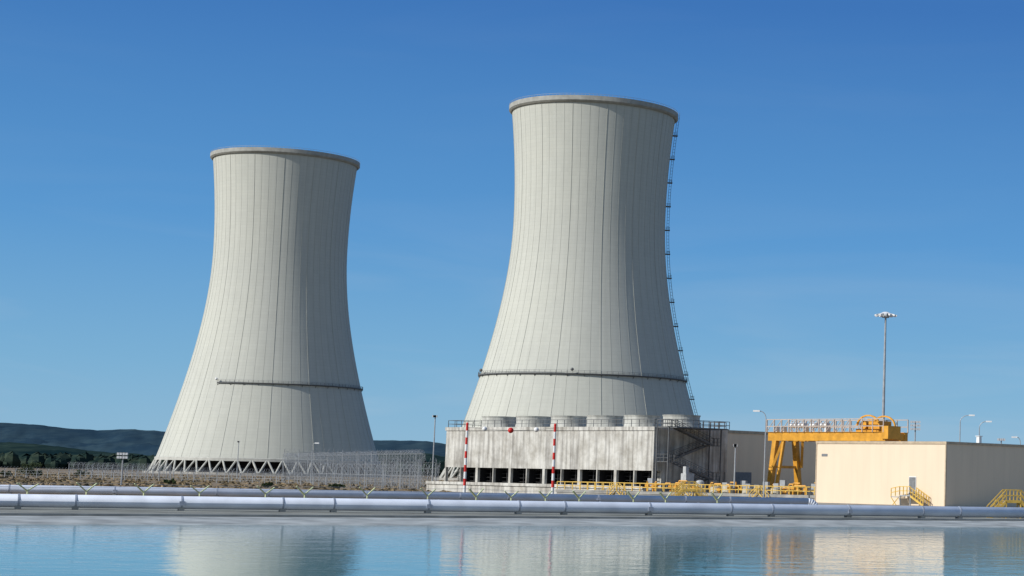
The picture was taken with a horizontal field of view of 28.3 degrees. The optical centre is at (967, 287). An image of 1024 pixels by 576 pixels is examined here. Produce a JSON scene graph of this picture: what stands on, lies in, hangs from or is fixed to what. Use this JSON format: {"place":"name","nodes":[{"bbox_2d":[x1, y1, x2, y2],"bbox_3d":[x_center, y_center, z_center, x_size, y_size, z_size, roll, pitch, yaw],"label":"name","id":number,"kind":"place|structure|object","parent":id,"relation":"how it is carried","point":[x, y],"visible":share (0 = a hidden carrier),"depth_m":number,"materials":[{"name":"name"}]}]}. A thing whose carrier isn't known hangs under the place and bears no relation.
{"place":"outdoors","nodes":[
{"label":"outdoors","id":0,"kind":"place"},
{"bbox_2d":[0,442,444,462],"bbox_3d":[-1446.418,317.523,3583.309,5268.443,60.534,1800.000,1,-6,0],"label":"wooded hills","id":1,"kind":"structure","parent":0,"point":[19,448],"depth_m":3277.55,"materials":[{"name":"green plant"}]},
{"bbox_2d":[0,423,445,456],"bbox_3d":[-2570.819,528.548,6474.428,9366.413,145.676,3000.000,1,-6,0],"label":"distant hills","id":2,"kind":"structure","parent":0,"point":[143,442],"depth_m":5829.63,"materials":[{"name":"green plant"}]},
{"bbox_2d":[0,467,967,520],"bbox_3d":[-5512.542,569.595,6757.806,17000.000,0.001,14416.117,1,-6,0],"label":"ground","id":3,"kind":"structure","parent":0,"point":[198,475],"depth_m":418.80,"materials":[{"name":"grey concrete"}]},
{"bbox_2d":[0,470,12,475],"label":"bush","id":4,"kind":"object","parent":3,"relation":"on","point":[7,473],"visible":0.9,"depth_m":427.13,"materials":[{"name":"green plant"}]},
{"bbox_2d":[16,462,41,477],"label":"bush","id":5,"kind":"object","parent":3,"relation":"on","point":[30,466],"visible":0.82,"depth_m":417.62,"materials":[{"name":"green plant"}]},
{"bbox_2d":[29,470,42,476],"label":"bush","id":6,"kind":"object","parent":3,"relation":"on","point":[38,472],"visible":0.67,"depth_m":427.35,"materials":[{"name":"green plant"}]},
{"bbox_2d":[74,470,89,475],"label":"bush","id":7,"kind":"object","parent":3,"relation":"on","point":[77,473],"visible":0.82,"depth_m":496.91,"materials":[{"name":"green plant"}]},
{"bbox_2d":[68,462,170,476],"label":"wire fence","id":8,"kind":"object","parent":3,"relation":"on","point":[74,464],"visible":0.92,"depth_m":538.33,"materials":[{"name":"metal"}]},
{"bbox_2d":[117,453,127,484],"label":"floodlight mast","id":9,"kind":"object","parent":3,"relation":"on","point":[122,457],"visible":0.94,"depth_m":298.31,"materials":[{"name":"metal"}]},
{"bbox_2d":[163,478,175,483],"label":"bush","id":10,"kind":"object","parent":3,"relation":"on","point":[172,481],"visible":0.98,"depth_m":327.67,"materials":[{"name":"green plant"}]},
{"bbox_2d":[0,466,341,484],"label":"wire fence","id":11,"kind":"object","parent":3,"relation":"on","point":[193,479],"visible":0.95,"depth_m":394.43,"materials":[{"name":"metal"}]},
{"bbox_2d":[85,465,284,481],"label":"wire fence","id":12,"kind":"object","parent":3,"relation":"on","point":[138,472],"visible":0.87,"depth_m":452.17,"materials":[{"name":"metal"}]},
{"bbox_2d":[0,472,451,491],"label":"scrub","id":13,"kind":"object","parent":3,"relation":"on","point":[45,480],"visible":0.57,"depth_m":359.81,"materials":[{"name":"green plant"}]},
{"bbox_2d":[0,451,457,476],"bbox_3d":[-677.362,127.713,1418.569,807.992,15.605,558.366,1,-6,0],"label":"distant trees","id":14,"kind":"object","parent":3,"relation":"on","point":[60,460],"visible":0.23,"depth_m":1159.20,"materials":[{"name":"green plant"}]},
{"bbox_2d":[236,441,239,478],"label":"floodlight mast","id":15,"kind":"object","parent":3,"relation":"on","point":[237,459],"visible":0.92,"depth_m":517.50,"materials":[{"name":"metal"}]},
{"bbox_2d":[142,145,389,476],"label":"cooling tower","id":16,"kind":"structure","parent":3,"relation":"on","point":[271,374],"depth_m":837.20,"materials":[{"name":"concrete"}]},
{"bbox_2d":[261,482,272,487],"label":"bush","id":17,"kind":"object","parent":3,"relation":"on","point":[268,484],"visible":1,"depth_m":307.74,"materials":[{"name":"green plant"}]},
{"bbox_2d":[310,443,319,482],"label":"street lamp","id":18,"kind":"object","parent":3,"relation":"on","point":[311,461],"visible":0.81,"depth_m":417.95,"materials":[{"name":"metal"}]},
{"bbox_2d":[328,483,345,488],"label":"bush","id":19,"kind":"object","parent":3,"relation":"on","point":[335,485],"visible":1,"depth_m":298.03,"materials":[{"name":"green plant"}]},
{"bbox_2d":[281,453,397,482],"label":"wire fence","id":20,"kind":"object","parent":3,"relation":"on","point":[334,467],"visible":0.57,"depth_m":457.69,"materials":[{"name":"metal"}]},
{"bbox_2d":[283,448,424,486],"bbox_3d":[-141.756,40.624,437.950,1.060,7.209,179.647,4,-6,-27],"label":"wire fence","id":21,"kind":"object","parent":3,"relation":"on","point":[348,459],"visible":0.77,"depth_m":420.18,"materials":[{"name":"metal"}]},
{"bbox_2d":[0,482,722,502],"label":"barbed wire fence","id":22,"kind":"object","parent":3,"relation":"on","point":[470,490],"visible":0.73,"depth_m":179.43,"materials":[{"name":"metal"}]},
{"bbox_2d":[318,462,438,488],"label":"wire fence","id":23,"kind":"object","parent":3,"relation":"on","point":[375,474],"visible":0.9,"depth_m":343.43,"materials":[{"name":"metal"}]},
{"bbox_2d":[364,457,439,489],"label":"wire fence","id":24,"kind":"object","parent":3,"relation":"on","point":[418,462],"visible":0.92,"depth_m":328.29,"materials":[{"name":"metal"}]},
{"bbox_2d":[0,484,817,504],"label":"secondary pipeline","id":25,"kind":"object","parent":3,"relation":"on","point":[115,490],"visible":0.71,"depth_m":206.56,"materials":[{"name":"paint"}]},
{"bbox_2d":[431,415,437,480],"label":"floodlight mast","id":26,"kind":"object","parent":3,"relation":"on","point":[435,416],"visible":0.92,"depth_m":328.71,"materials":[{"name":"metal"}]},
{"bbox_2d":[463,422,468,491],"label":"striped pole","id":27,"kind":"object","parent":3,"relation":"on","point":[465,461],"visible":0.93,"depth_m":225.89,"materials":[{"name":"metal"}]},
{"bbox_2d":[471,427,551,432],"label":"marker cable","id":28,"kind":"object","parent":27,"relation":"attached to","point":[511,430],"visible":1,"depth_m":224.65,"materials":[{"name":"metal"}]},
{"bbox_2d":[551,424,556,493],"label":"striped pole","id":29,"kind":"object","parent":3,"relation":"on","point":[553,465],"visible":0.95,"depth_m":222.90,"materials":[{"name":"metal"}]},
{"bbox_2d":[434,93,700,480],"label":"cooling tower","id":30,"kind":"structure","parent":3,"relation":"on","point":[584,326],"depth_m":709.24,"materials":[{"name":"concrete"}]},
{"bbox_2d":[438,499,809,504],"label":"service pipeline","id":31,"kind":"object","parent":3,"relation":"on","point":[727,503],"visible":0.13,"depth_m":194.00,"materials":[{"name":"paint"}]},
{"bbox_2d":[0,524,1023,575],"bbox_3d":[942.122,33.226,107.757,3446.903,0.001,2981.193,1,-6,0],"label":"water","id":32,"kind":"structure","parent":0,"point":[203,550],"depth_m":86.97,"materials":[{"name":"teal liquid"}]},
{"bbox_2d":[0,516,1023,526],"bbox_3d":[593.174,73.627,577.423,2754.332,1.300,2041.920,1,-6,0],"label":"bank lining","id":33,"kind":"object","parent":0,"point":[126,520],"depth_m":130.12,"materials":[{"name":"concrete"}]},
{"bbox_2d":[0,507,1023,518],"bbox_3d":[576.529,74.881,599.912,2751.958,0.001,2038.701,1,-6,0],"label":"concrete apron","id":34,"kind":"object","parent":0,"point":[135,510],"depth_m":143.41,"materials":[{"name":"grey concrete"}]},
{"bbox_2d":[0,494,1023,518],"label":"pipeline","id":35,"kind":"object","parent":34,"relation":"on","point":[77,502],"visible":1,"depth_m":147.94,"materials":[{"name":"paint"}]},
{"bbox_2d":[0,513,1023,520],"bbox_3d":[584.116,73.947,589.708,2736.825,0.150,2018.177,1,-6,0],"label":"kerb","id":36,"kind":"structure","parent":34,"relation":"on","point":[231,515],"depth_m":134.45,"materials":[{"name":"concrete"}]},
{"bbox_2d":[986,489,1023,517],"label":"crossover stairs","id":37,"kind":"structure","parent":34,"relation":"on","point":[1003,503],"depth_m":174.71,"materials":[{"name":"metal"}]},
{"bbox_2d":[0,0,1023,444],"label":"sky","id":38,"kind":"structure","parent":0,"point":[838,165],"materials":[{"name":"blue"}]},
{"bbox_2d":[434,491,974,506],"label":"gravel yard","id":39,"kind":"structure","parent":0,"point":[819,503],"depth_m":250.53,"materials":[{"name":"grey gravel"}]},
{"bbox_2d":[426,481,707,493],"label":"basin","id":40,"kind":"object","parent":39,"relation":"on","point":[488,487],"visible":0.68,"depth_m":300.24,"materials":[{"name":"concrete"}]},
{"bbox_2d":[454,467,649,484],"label":"louvres","id":41,"kind":"object","parent":40,"relation":"on","point":[540,474],"visible":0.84,"depth_m":301.03,"materials":[{"name":"black metal"}]},
{"bbox_2d":[459,467,656,486],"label":"interior","id":42,"kind":"object","parent":40,"relation":"on","point":[605,475],"visible":0.56,"depth_m":299.75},
{"bbox_2d":[444,467,725,487],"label":"columns","id":43,"kind":"structure","parent":40,"relation":"on","point":[674,477],"depth_m":293.72,"materials":[{"name":"concrete"}]},
{"bbox_2d":[445,427,727,471],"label":"walls","id":44,"kind":"structure","parent":40,"relation":"on","point":[609,448],"depth_m":294.70,"materials":[{"name":"concrete"}]},
{"bbox_2d":[448,419,726,427],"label":"roof railing","id":45,"kind":"object","parent":44,"relation":"on","point":[564,423],"visible":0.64,"depth_m":295.82,"materials":[{"name":"metal"}]},
{"bbox_2d":[481,414,700,427],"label":"fan stacks","id":46,"kind":"object","parent":44,"relation":"on","point":[514,421],"visible":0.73,"depth_m":301.03,"materials":[{"name":"concrete"}]},
{"bbox_2d":[556,478,814,499],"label":"pump deck","id":47,"kind":"structure","parent":39,"relation":"on","point":[781,489],"depth_m":272.54,"materials":[{"name":"metal"}]},
{"bbox_2d":[669,481,707,495],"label":"crossover stairs","id":48,"kind":"structure","parent":39,"relation":"on","point":[681,491],"depth_m":234.48,"materials":[{"name":"metal"}]},
{"bbox_2d":[655,419,729,491],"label":"stair tower","id":49,"kind":"structure","parent":39,"relation":"on","point":[679,455],"depth_m":286.72,"materials":[{"name":"metal"}]},
{"bbox_2d":[681,466,703,491],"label":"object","id":50,"kind":"object","parent":39,"relation":"on","point":[686,475],"visible":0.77,"depth_m":281.11,"materials":[{"name":"grey paint"}]},
{"bbox_2d":[733,444,737,492],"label":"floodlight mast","id":51,"kind":"object","parent":39,"relation":"on","point":[735,445],"visible":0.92,"depth_m":273.71,"materials":[{"name":"metal"}]},
{"bbox_2d":[753,410,765,496],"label":"street lamp","id":52,"kind":"object","parent":39,"relation":"on","point":[764,453],"visible":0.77,"depth_m":260.99,"materials":[{"name":"metal"}]},
{"bbox_2d":[766,415,908,494],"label":"gantry crane","id":53,"kind":"object","parent":39,"relation":"on","point":[874,428],"visible":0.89,"depth_m":293.68,"materials":[{"name":"yellow paint"}]},
{"bbox_2d":[874,312,896,419],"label":"mast light","id":54,"kind":"object","parent":39,"relation":"on","point":[885,315],"visible":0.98,"depth_m":300.11,"materials":[{"name":"metal"}]},
{"bbox_2d":[891,495,927,505],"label":"landing","id":55,"kind":"object","parent":39,"relation":"on","point":[906,495],"visible":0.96,"depth_m":251.33,"materials":[{"name":"metal"}]},
{"bbox_2d":[891,486,929,505],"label":"stair railing","id":56,"kind":"object","parent":55,"relation":"on","point":[913,498],"visible":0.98,"depth_m":250.39,"materials":[{"name":"yellow metal"}]},
{"bbox_2d":[910,421,920,440],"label":"floodlight mast","id":57,"kind":"object","parent":39,"relation":"on","point":[915,425],"visible":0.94,"depth_m":299.05,"materials":[{"name":"metal"}]},
{"bbox_2d":[816,444,1023,506],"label":"walls","id":58,"kind":"structure","parent":39,"relation":"on","point":[980,476],"depth_m":255.56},
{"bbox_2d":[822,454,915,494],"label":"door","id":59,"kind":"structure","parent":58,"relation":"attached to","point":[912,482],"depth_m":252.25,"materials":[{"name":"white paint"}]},
{"bbox_2d":[815,441,1023,505],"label":"trim","id":60,"kind":"structure","parent":58,"relation":"attached to","point":[897,442],"depth_m":255.44,"materials":[{"name":"beige metal"}]},
{"bbox_2d":[976,436,982,442],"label":"roof vents","id":61,"kind":"object","parent":60,"relation":"on","point":[978,439],"visible":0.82,"depth_m":257.30,"materials":[{"name":"silver metal"}]},
{"bbox_2d":[923,441,1015,444],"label":"roof","id":62,"kind":"structure","parent":58,"relation":"on","point":[948,441],"depth_m":251.20,"materials":[{"name":"white paint"}]},
{"bbox_2d":[959,415,974,441],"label":"street lamp","id":63,"kind":"object","parent":39,"relation":"on","point":[960,425],"visible":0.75,"depth_m":295.33,"materials":[{"name":"metal"}]},
{"bbox_2d":[726,433,815,494],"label":"walls","id":64,"kind":"structure","parent":0,"point":[750,453],"depth_m":310.72,"materials":[{"name":"grey metal"}]},
{"bbox_2d":[735,472,751,492],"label":"doors","id":65,"kind":"structure","parent":64,"relation":"attached to","point":[742,476],"depth_m":307.30,"materials":[{"name":"grey metal"}]},
{"bbox_2d":[728,430,767,434],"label":"parapet","id":66,"kind":"structure","parent":64,"relation":"on","point":[746,432],"depth_m":308.55,"materials":[{"name":"grey metal"}]}
]}

